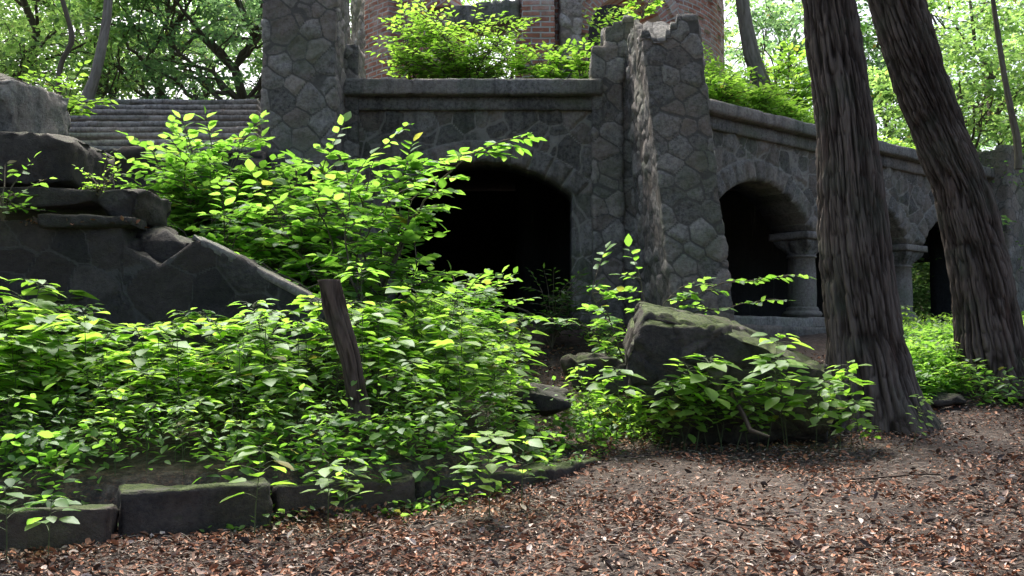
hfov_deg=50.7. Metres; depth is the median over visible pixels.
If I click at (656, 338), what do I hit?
fallen block
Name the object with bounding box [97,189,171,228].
stone slab
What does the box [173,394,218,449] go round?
leafy herb
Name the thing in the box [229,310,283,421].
leafy herb
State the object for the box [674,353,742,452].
leafy herb
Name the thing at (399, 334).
leafy herb
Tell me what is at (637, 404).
leafy herb
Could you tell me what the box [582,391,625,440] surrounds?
leafy herb
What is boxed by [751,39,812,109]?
leafy bush
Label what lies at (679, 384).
leafy herb
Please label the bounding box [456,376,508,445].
leafy herb
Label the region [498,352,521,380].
leafy herb
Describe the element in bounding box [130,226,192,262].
stone block
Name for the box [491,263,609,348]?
leafy bush
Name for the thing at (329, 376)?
leafy herb
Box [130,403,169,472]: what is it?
leafy herb
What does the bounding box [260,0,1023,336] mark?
stone ruin
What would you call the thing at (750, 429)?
dead stick
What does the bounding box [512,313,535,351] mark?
leafy herb
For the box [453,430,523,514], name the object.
leafy seedling
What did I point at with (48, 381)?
leafy herb
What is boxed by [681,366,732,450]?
leafy herb
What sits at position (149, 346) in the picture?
leafy herb
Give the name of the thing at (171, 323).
leafy herb
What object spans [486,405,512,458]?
leafy herb
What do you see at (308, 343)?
leafy herb
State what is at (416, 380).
leafy herb
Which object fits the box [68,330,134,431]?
leafy herb
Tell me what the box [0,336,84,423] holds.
leafy herb
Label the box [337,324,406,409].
leafy herb
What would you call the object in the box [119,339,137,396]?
leafy herb
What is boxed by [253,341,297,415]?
leafy herb
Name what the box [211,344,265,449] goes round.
leafy herb
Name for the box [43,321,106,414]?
leafy herb
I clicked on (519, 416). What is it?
leafy herb
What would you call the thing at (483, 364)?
leafy herb
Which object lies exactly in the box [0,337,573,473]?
bed ground cover
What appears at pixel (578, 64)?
leafy bush
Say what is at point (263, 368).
leafy herb
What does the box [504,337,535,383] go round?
leafy herb
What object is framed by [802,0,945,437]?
furrowed tree
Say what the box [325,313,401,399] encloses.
leafy herb
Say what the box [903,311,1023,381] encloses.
bank ground cover
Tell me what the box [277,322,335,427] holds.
leafy herb
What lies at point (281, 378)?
leafy herb
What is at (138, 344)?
leafy herb
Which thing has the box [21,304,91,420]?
leafy herb
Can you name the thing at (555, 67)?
leafy bush
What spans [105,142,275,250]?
broken masonry
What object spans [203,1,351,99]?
broadleaf tree
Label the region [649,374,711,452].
leafy herb
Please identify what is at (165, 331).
leafy herb
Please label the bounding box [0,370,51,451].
leafy herb
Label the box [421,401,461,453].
leafy herb
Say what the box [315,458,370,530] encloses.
leafy seedling
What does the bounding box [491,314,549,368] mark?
leafy herb
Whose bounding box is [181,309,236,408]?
leafy herb
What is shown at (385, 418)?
leafy herb
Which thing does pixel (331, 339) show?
leafy herb
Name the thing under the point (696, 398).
leafy herb
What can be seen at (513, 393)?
leafy herb
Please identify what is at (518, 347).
leafy herb
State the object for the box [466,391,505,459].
leafy herb
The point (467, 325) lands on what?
leafy herb
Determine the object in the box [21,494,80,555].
leafy seedling
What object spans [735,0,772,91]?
slender tree
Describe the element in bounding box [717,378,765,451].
leafy herb
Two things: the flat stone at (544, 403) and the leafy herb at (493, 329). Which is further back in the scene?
the leafy herb at (493, 329)
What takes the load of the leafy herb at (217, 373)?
on the ground at (162, 472)
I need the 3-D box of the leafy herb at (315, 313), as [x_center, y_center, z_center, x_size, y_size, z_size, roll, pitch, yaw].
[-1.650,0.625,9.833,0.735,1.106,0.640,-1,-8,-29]
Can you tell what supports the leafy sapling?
on the ground at (162, 472)
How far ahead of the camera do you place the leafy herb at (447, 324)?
10.53 m
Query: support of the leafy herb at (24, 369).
on the ground at (162, 472)
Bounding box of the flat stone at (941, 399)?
[925,392,965,406]
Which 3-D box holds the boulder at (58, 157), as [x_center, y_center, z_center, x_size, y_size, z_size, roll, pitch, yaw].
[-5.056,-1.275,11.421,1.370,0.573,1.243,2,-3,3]
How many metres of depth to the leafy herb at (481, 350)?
11.97 m
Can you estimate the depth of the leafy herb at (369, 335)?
10.50 m
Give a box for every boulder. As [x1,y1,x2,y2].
[0,131,114,190]
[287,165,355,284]
[560,353,628,396]
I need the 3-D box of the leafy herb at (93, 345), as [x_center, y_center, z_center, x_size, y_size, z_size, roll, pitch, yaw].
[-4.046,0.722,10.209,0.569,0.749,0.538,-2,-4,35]
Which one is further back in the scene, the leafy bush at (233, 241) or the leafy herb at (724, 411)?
the leafy bush at (233, 241)
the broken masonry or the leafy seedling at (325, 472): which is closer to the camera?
the leafy seedling at (325, 472)
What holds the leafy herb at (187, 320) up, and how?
on the ground at (162, 472)
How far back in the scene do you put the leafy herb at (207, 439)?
7.93 m
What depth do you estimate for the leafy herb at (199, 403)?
8.25 m
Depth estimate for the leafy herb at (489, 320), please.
12.09 m
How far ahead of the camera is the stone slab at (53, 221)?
10.44 m
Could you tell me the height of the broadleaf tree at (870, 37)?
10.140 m
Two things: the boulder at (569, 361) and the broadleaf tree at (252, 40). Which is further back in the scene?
the broadleaf tree at (252, 40)
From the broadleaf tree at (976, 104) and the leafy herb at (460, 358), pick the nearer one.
the leafy herb at (460, 358)
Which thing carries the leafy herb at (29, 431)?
on the ground at (162, 472)
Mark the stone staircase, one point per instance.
(141, 120)
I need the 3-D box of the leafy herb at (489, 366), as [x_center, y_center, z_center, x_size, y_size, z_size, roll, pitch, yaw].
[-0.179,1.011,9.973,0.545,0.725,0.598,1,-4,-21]
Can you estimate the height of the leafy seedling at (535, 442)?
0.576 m
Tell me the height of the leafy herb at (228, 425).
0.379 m
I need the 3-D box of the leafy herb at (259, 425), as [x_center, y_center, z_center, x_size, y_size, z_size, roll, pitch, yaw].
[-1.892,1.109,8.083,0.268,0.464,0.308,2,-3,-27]
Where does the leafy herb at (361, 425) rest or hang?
on the ground at (162, 472)
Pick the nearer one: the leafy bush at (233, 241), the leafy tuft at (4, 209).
the leafy tuft at (4, 209)
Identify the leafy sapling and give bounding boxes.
[225,111,546,378]
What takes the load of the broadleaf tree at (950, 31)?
on the ground at (162, 472)
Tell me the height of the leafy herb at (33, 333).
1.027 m
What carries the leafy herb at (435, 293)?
on the ground at (162, 472)
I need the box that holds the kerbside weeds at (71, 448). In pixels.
[0,411,607,508]
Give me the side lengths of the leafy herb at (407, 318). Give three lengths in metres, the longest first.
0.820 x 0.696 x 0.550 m
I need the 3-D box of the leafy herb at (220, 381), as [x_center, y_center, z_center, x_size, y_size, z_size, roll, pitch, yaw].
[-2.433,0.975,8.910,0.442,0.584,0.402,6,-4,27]
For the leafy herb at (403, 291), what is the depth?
10.17 m
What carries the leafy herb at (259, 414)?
on the ground at (162, 472)
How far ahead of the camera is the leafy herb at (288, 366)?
10.03 m
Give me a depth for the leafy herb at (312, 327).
9.12 m
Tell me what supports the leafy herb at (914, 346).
on the ground at (162, 472)
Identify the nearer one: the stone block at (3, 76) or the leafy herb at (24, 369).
the leafy herb at (24, 369)
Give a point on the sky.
(867, 11)
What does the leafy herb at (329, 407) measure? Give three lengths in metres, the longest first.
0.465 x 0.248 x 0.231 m
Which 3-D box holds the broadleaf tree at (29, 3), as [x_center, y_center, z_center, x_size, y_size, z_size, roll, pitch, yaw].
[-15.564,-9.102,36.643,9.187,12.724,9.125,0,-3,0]
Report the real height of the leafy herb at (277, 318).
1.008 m
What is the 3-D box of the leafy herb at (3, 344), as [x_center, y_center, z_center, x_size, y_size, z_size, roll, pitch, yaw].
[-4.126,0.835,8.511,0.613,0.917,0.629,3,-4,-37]
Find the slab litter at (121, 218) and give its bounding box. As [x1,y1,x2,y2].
[20,216,148,230]
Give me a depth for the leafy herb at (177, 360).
9.01 m
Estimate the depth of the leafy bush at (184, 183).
12.92 m
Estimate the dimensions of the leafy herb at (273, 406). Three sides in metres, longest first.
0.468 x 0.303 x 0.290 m
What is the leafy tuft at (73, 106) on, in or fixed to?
on the stone staircase
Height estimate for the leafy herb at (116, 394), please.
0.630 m
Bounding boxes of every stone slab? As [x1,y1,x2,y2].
[0,187,106,220]
[37,214,146,230]
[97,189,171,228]
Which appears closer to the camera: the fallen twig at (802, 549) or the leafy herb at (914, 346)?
the fallen twig at (802, 549)
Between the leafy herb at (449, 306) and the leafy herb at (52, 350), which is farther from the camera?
the leafy herb at (449, 306)
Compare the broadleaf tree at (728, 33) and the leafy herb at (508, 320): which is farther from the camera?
the broadleaf tree at (728, 33)
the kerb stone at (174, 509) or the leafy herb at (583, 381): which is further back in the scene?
the leafy herb at (583, 381)
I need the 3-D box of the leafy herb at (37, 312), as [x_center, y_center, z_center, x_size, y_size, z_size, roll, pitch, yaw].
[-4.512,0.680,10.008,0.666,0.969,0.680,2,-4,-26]
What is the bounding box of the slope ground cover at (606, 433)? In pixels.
[396,319,665,443]
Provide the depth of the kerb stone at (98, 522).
6.95 m
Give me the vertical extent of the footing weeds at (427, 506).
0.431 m
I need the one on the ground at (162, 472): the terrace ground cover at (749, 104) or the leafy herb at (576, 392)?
the leafy herb at (576, 392)
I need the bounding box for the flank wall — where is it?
[0,218,335,381]
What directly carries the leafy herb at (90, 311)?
on the ground at (162, 472)
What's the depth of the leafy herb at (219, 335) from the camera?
8.89 m
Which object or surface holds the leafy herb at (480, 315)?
on the ground at (162, 472)
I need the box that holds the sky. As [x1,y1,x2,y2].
[1,0,1023,150]
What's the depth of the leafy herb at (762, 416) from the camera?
10.47 m
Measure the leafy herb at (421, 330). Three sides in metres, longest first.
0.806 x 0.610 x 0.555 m
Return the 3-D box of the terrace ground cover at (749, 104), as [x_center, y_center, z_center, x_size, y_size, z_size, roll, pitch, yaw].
[5.698,-3.739,21.362,10.415,2.019,2.333,3,-5,-41]
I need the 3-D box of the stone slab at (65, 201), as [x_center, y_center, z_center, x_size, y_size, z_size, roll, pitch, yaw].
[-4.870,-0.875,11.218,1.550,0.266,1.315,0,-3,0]
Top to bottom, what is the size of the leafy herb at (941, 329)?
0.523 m
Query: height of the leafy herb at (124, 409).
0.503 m
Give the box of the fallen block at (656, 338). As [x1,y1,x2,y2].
[623,302,841,444]
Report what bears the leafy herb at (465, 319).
on the ground at (162, 472)
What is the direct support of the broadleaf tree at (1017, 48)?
on the ground at (162, 472)
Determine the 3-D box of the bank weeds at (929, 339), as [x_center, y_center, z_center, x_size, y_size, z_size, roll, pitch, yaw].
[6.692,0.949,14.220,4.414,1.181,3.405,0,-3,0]
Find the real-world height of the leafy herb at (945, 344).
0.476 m
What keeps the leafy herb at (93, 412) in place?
on the ground at (162, 472)
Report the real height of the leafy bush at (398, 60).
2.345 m
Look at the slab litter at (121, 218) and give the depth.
10.48 m
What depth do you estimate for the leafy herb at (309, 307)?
9.71 m
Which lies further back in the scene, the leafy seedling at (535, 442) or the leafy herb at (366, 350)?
the leafy herb at (366, 350)
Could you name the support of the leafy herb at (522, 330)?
on the ground at (162, 472)
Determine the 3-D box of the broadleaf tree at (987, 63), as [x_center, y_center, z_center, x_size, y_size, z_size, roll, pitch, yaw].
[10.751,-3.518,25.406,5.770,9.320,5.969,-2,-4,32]
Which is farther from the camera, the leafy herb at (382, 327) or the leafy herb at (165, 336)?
the leafy herb at (382, 327)
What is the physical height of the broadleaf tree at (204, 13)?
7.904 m
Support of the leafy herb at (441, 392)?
on the ground at (162, 472)
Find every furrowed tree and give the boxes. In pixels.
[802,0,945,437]
[867,0,1023,398]
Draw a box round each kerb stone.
[0,504,118,553]
[117,477,272,539]
[270,474,414,523]
[415,466,550,503]
[523,457,601,480]
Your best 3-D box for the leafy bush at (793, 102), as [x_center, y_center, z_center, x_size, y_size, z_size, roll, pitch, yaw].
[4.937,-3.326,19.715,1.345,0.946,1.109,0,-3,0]
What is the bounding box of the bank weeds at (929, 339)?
[903,319,1023,407]
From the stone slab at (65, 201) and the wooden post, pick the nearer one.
the wooden post
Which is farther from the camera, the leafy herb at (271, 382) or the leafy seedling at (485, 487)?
the leafy herb at (271, 382)
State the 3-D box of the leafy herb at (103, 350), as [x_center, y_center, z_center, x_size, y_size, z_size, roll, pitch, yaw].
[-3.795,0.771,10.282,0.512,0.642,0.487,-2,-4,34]
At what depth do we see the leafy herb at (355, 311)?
9.40 m
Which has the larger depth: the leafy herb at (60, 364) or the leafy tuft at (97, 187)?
the leafy tuft at (97, 187)
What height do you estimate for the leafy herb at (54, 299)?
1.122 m
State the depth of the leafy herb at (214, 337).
9.88 m
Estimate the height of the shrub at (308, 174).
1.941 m
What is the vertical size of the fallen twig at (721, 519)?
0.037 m
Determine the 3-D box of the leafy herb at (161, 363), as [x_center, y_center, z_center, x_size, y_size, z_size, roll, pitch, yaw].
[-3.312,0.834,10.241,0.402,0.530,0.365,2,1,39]
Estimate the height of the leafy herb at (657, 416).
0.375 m
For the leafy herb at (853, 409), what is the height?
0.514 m
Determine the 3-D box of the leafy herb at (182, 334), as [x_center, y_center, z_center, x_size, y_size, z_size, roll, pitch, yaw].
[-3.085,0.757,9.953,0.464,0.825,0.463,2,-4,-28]
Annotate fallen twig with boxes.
[624,452,669,457]
[715,517,769,526]
[789,546,874,552]
[852,474,940,479]
[962,553,1020,561]
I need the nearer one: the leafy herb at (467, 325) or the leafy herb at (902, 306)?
the leafy herb at (467, 325)
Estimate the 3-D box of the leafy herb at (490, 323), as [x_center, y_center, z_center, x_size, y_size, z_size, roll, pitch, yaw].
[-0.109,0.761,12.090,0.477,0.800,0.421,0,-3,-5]
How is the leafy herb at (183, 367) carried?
on the ground at (162, 472)
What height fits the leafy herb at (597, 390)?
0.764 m
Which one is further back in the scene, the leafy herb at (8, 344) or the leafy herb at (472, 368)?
the leafy herb at (472, 368)
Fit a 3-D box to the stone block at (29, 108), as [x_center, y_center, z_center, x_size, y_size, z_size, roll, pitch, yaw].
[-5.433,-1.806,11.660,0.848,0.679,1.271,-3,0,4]
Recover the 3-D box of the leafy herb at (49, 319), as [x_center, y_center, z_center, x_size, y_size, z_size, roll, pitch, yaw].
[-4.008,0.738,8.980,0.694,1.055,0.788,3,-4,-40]
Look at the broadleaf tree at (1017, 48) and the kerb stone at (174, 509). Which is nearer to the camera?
the kerb stone at (174, 509)
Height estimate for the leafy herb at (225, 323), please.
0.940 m
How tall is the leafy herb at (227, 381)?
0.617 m
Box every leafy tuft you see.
[0,152,56,221]
[19,60,118,116]
[74,151,129,196]
[622,0,664,18]
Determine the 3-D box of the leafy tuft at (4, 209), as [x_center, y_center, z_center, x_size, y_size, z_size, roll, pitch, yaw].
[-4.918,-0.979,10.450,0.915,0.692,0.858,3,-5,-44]
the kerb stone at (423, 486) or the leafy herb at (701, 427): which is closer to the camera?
the kerb stone at (423, 486)
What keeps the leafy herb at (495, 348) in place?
on the ground at (162, 472)
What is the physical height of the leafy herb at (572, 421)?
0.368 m
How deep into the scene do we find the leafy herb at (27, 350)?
9.12 m
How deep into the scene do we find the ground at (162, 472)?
8.51 m
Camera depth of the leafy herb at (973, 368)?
12.85 m
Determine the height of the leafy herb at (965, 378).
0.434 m
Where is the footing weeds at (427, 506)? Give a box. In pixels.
[117,440,624,538]
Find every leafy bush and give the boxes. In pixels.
[114,106,308,248]
[167,180,303,270]
[208,149,386,299]
[366,0,562,79]
[379,0,436,79]
[395,261,539,377]
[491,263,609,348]
[510,38,589,78]
[565,37,593,78]
[704,66,757,105]
[732,67,793,111]
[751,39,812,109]
[757,81,811,120]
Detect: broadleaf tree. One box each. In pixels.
[0,0,111,78]
[0,0,150,115]
[0,0,168,114]
[0,0,231,114]
[39,0,259,99]
[47,0,262,99]
[115,0,351,101]
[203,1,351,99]
[461,0,514,78]
[724,0,811,116]
[724,0,896,124]
[801,0,1023,150]
[857,0,989,282]
[867,0,1023,286]
[905,0,1023,151]
[911,262,930,316]
[912,264,930,315]
[913,268,929,312]
[943,0,1023,150]
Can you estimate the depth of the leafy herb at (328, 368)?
9.96 m
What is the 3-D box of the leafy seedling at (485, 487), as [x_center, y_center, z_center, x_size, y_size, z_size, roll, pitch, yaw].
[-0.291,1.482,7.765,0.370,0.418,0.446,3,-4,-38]
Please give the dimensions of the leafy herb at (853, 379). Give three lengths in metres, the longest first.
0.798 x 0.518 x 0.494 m
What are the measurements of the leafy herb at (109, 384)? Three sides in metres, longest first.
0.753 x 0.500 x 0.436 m
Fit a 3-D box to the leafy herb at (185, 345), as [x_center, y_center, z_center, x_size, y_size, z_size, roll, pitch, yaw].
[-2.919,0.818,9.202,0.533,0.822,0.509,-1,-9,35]
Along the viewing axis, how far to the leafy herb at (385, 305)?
10.47 m
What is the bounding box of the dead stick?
[730,392,769,437]
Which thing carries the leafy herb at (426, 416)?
on the ground at (162, 472)
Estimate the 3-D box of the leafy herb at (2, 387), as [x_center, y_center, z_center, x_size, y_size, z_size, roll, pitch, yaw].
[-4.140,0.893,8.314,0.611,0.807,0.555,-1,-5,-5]
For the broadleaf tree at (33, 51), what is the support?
on the ground at (162, 472)
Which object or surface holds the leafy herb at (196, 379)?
on the ground at (162, 472)
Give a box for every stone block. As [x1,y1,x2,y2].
[0,73,29,84]
[0,79,70,135]
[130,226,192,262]
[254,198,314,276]
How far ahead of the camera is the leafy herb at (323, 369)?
10.10 m
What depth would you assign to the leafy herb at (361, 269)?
10.14 m
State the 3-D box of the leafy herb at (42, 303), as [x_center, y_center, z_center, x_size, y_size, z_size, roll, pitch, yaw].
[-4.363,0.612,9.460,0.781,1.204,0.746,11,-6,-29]
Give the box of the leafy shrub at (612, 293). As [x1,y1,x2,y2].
[521,234,814,403]
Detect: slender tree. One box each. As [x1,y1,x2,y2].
[55,0,74,94]
[80,0,112,98]
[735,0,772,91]
[991,0,1022,169]
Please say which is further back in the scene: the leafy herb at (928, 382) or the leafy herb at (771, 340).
the leafy herb at (928, 382)
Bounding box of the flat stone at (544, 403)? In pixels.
[508,382,570,417]
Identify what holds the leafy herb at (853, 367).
on the ground at (162, 472)
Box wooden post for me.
[318,279,372,442]
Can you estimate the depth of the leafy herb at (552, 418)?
10.58 m
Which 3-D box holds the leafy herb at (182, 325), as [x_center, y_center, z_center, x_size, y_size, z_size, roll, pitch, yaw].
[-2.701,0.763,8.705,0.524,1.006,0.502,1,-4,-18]
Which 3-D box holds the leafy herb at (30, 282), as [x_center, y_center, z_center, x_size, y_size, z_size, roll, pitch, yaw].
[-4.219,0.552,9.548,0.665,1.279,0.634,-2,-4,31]
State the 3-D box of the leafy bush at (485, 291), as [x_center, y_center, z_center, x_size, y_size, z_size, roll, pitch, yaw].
[-0.602,0.422,13.185,1.928,1.647,2.429,0,-3,0]
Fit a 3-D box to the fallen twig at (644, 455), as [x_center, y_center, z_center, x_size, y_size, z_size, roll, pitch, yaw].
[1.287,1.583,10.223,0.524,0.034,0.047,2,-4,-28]
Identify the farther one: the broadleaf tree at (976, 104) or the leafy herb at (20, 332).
the broadleaf tree at (976, 104)
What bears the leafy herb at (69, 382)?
on the ground at (162, 472)
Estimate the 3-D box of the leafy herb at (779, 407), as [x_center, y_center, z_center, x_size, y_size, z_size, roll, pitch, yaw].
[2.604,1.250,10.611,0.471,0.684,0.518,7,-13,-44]
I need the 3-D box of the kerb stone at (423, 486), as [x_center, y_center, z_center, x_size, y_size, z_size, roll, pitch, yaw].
[-0.283,1.708,8.855,1.422,0.396,0.367,3,-12,-40]
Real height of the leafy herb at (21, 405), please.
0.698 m
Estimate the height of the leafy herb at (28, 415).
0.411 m
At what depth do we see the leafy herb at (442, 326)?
9.69 m
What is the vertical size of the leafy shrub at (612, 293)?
2.067 m
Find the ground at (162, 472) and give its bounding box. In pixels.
[0,220,1023,575]
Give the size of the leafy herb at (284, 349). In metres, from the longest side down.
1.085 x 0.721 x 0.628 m
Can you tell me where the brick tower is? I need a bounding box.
[350,0,724,89]
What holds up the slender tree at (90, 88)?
on the ground at (162, 472)
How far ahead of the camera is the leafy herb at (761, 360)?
10.49 m
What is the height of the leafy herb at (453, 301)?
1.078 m
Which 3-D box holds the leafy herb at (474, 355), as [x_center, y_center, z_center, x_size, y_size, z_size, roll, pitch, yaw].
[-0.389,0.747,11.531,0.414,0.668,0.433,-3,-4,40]
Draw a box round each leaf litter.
[0,343,1023,575]
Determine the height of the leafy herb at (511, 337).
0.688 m
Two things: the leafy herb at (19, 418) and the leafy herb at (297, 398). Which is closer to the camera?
the leafy herb at (19, 418)
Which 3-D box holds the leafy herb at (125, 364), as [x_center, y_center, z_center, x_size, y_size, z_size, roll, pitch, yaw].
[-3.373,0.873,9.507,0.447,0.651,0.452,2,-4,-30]
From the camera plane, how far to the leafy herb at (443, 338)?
10.88 m
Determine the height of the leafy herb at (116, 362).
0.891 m
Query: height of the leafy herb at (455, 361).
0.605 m
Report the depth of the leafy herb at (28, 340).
9.16 m
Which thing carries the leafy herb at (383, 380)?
on the ground at (162, 472)
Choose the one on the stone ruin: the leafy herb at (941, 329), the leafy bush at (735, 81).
the leafy bush at (735, 81)
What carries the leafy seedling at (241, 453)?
on the ground at (162, 472)
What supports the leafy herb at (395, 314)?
on the ground at (162, 472)
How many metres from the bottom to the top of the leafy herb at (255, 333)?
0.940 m
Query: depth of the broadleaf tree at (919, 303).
27.04 m
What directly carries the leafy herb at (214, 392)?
on the ground at (162, 472)
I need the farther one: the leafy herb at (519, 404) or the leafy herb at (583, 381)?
the leafy herb at (583, 381)
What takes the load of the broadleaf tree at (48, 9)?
on the ground at (162, 472)
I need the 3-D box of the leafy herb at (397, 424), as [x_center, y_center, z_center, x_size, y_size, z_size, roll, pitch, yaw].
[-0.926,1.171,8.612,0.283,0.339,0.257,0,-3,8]
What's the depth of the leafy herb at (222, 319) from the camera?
10.27 m
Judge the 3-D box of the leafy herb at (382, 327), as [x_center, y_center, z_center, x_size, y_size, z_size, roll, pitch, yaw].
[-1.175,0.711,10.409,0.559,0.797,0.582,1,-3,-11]
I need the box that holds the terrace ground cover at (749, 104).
[581,5,915,148]
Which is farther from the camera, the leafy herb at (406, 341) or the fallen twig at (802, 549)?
the leafy herb at (406, 341)
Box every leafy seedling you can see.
[0,486,42,561]
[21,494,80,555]
[221,443,294,538]
[301,458,356,535]
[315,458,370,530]
[448,465,499,519]
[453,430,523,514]
[493,435,551,508]
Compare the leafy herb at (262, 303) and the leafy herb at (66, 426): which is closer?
the leafy herb at (66, 426)
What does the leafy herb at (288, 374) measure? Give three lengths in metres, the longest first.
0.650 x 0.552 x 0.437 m
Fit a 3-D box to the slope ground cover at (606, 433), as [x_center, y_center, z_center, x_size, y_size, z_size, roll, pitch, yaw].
[0.099,1.010,13.272,3.466,1.420,4.745,0,-3,0]
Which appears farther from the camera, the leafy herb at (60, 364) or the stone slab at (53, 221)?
the stone slab at (53, 221)
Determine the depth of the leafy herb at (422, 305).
11.47 m
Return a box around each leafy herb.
[0,278,74,416]
[0,286,58,372]
[0,298,48,388]
[0,309,23,381]
[0,309,50,413]
[0,314,54,389]
[0,314,82,428]
[0,316,20,389]
[0,334,58,448]
[0,335,48,423]
[0,336,27,404]
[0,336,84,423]
[0,353,21,411]
[0,365,30,409]
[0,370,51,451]
[0,394,37,467]
[1,308,13,351]
[3,349,30,417]
[14,413,40,469]
[16,313,80,426]
[17,319,95,429]
[18,286,98,402]
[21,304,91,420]
[23,331,95,440]
[24,429,44,462]
[32,369,83,449]
[42,332,122,429]
[43,311,126,443]
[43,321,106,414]
[44,313,95,415]
[45,395,78,455]
[52,416,82,455]
[59,325,118,396]
[59,398,97,442]
[66,303,123,408]
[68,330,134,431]
[69,353,128,448]
[70,416,112,466]
[74,317,131,407]
[74,329,131,427]
[76,408,112,453]
[87,336,134,399]
[92,350,164,440]
[92,393,144,454]
[93,333,134,423]
[94,389,136,475]
[95,369,138,449]
[98,409,140,462]
[106,350,152,415]
[109,323,195,438]
[116,341,153,407]
[118,368,173,456]
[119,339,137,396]
[120,323,184,401]
[126,326,183,437]
[126,337,183,424]
[130,338,194,431]
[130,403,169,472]
[137,338,188,420]
[142,349,180,403]
[143,320,210,444]
[144,321,182,402]
[149,354,209,438]
[157,320,193,406]
[158,326,198,403]
[161,405,192,462]
[162,377,199,454]
[164,406,200,472]
[165,363,221,441]
[167,307,217,382]
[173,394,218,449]
[175,355,231,423]
[175,359,205,409]
[176,396,225,456]
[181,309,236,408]
[181,326,250,420]
[184,366,238,445]
[188,358,232,420]
[189,318,271,443]
[192,332,239,414]
[192,370,246,441]
[192,427,223,470]
[194,321,252,430]
[201,325,281,432]
[206,316,251,404]
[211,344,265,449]
[214,377,252,429]
[219,419,256,470]
[224,314,272,411]
[228,298,310,428]
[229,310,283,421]
[229,334,279,402]
[235,310,307,436]
[237,363,293,450]
[238,316,286,430]
[242,376,296,448]
[244,405,273,464]
[246,321,297,408]
[246,342,280,395]
[251,309,309,422]
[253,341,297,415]
[253,399,286,446]
[256,370,315,445]
[259,353,299,397]
[263,369,313,447]
[272,320,332,437]
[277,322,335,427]
[279,295,349,414]
[282,392,316,451]
[288,326,337,407]
[289,295,368,416]
[291,316,361,424]
[298,414,338,454]
[311,330,356,411]
[313,301,384,431]
[313,344,345,436]
[317,399,341,458]
[324,309,382,369]
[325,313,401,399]
[329,261,395,359]
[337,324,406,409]
[338,344,380,393]
[339,342,413,432]
[344,411,380,453]
[348,305,404,413]
[355,310,412,414]
[355,316,380,360]
[363,320,416,402]
[364,286,454,407]
[364,299,424,397]
[365,335,428,420]
[372,415,406,461]
[378,367,421,438]
[378,381,409,427]
[379,330,431,401]
[379,338,433,415]
[381,414,414,448]
[384,304,412,385]
[384,314,431,362]
[389,371,438,429]
[391,359,435,442]
[396,302,430,367]
[396,320,455,400]
[403,286,454,377]
[407,317,459,415]
[407,330,433,363]
[409,297,450,369]
[409,325,475,409]
[410,386,455,432]
[411,339,429,391]
[411,409,446,442]
[416,295,478,403]
[417,315,452,366]
[419,358,468,424]
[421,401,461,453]
[424,312,468,379]
[425,336,487,435]
[426,333,463,388]
[429,333,459,393]
[430,308,489,395]
[433,320,476,391]
[445,298,482,386]
[446,318,478,351]
[455,329,500,402]
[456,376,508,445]
[463,314,497,380]
[463,314,499,355]
[463,354,484,375]
[464,327,494,356]
[464,335,498,376]
[465,355,512,439]
[466,358,527,436]
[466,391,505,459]
[467,340,498,371]
[474,310,513,380]
[478,342,513,373]
[483,320,521,384]
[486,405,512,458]
[488,396,530,446]
[489,343,547,423]
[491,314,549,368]
[492,333,526,379]
[494,402,533,458]
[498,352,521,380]
[498,384,542,438]
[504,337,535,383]
[506,376,539,397]
[508,316,530,335]
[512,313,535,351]
[539,394,562,438]
[558,409,586,442]
[561,363,601,446]
[563,376,587,404]
[567,374,598,431]
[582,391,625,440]
[583,356,623,417]
[586,366,645,445]
[586,375,617,405]
[587,318,623,352]
[588,338,615,355]
[593,374,640,448]
[616,415,642,449]
[618,395,657,447]
[641,401,676,451]
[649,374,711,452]
[650,378,705,451]
[650,414,678,438]
[655,358,705,449]
[671,402,712,450]
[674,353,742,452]
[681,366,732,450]
[686,395,720,452]
[704,390,743,450]
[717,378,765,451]
[729,355,787,450]
[739,407,774,450]
[740,352,816,446]
[744,332,813,450]
[752,379,809,449]
[785,373,848,450]
[808,384,846,450]
[811,371,869,450]
[824,360,874,450]
[831,399,875,450]
[855,420,880,449]
[901,305,912,322]
[902,311,914,328]
[906,394,933,448]
[910,345,932,366]
[917,374,936,393]
[931,323,950,339]
[936,341,963,363]
[947,362,975,392]
[960,364,985,390]
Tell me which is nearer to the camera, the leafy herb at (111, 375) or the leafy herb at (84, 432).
the leafy herb at (84, 432)
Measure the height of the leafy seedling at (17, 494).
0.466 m
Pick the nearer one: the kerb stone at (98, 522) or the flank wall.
the kerb stone at (98, 522)
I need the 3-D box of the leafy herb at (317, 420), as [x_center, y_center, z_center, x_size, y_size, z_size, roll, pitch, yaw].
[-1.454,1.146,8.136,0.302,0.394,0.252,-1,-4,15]
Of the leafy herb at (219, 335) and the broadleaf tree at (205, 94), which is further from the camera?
the broadleaf tree at (205, 94)
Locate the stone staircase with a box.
[68,99,261,152]
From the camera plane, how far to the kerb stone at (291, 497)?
7.92 m
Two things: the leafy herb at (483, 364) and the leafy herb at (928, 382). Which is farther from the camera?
the leafy herb at (928, 382)
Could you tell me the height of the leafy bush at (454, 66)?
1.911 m
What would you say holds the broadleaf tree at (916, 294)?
on the ground at (162, 472)
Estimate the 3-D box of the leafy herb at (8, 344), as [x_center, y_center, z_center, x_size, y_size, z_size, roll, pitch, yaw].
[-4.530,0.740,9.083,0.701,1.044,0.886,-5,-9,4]
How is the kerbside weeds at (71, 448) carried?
on the ground at (162, 472)

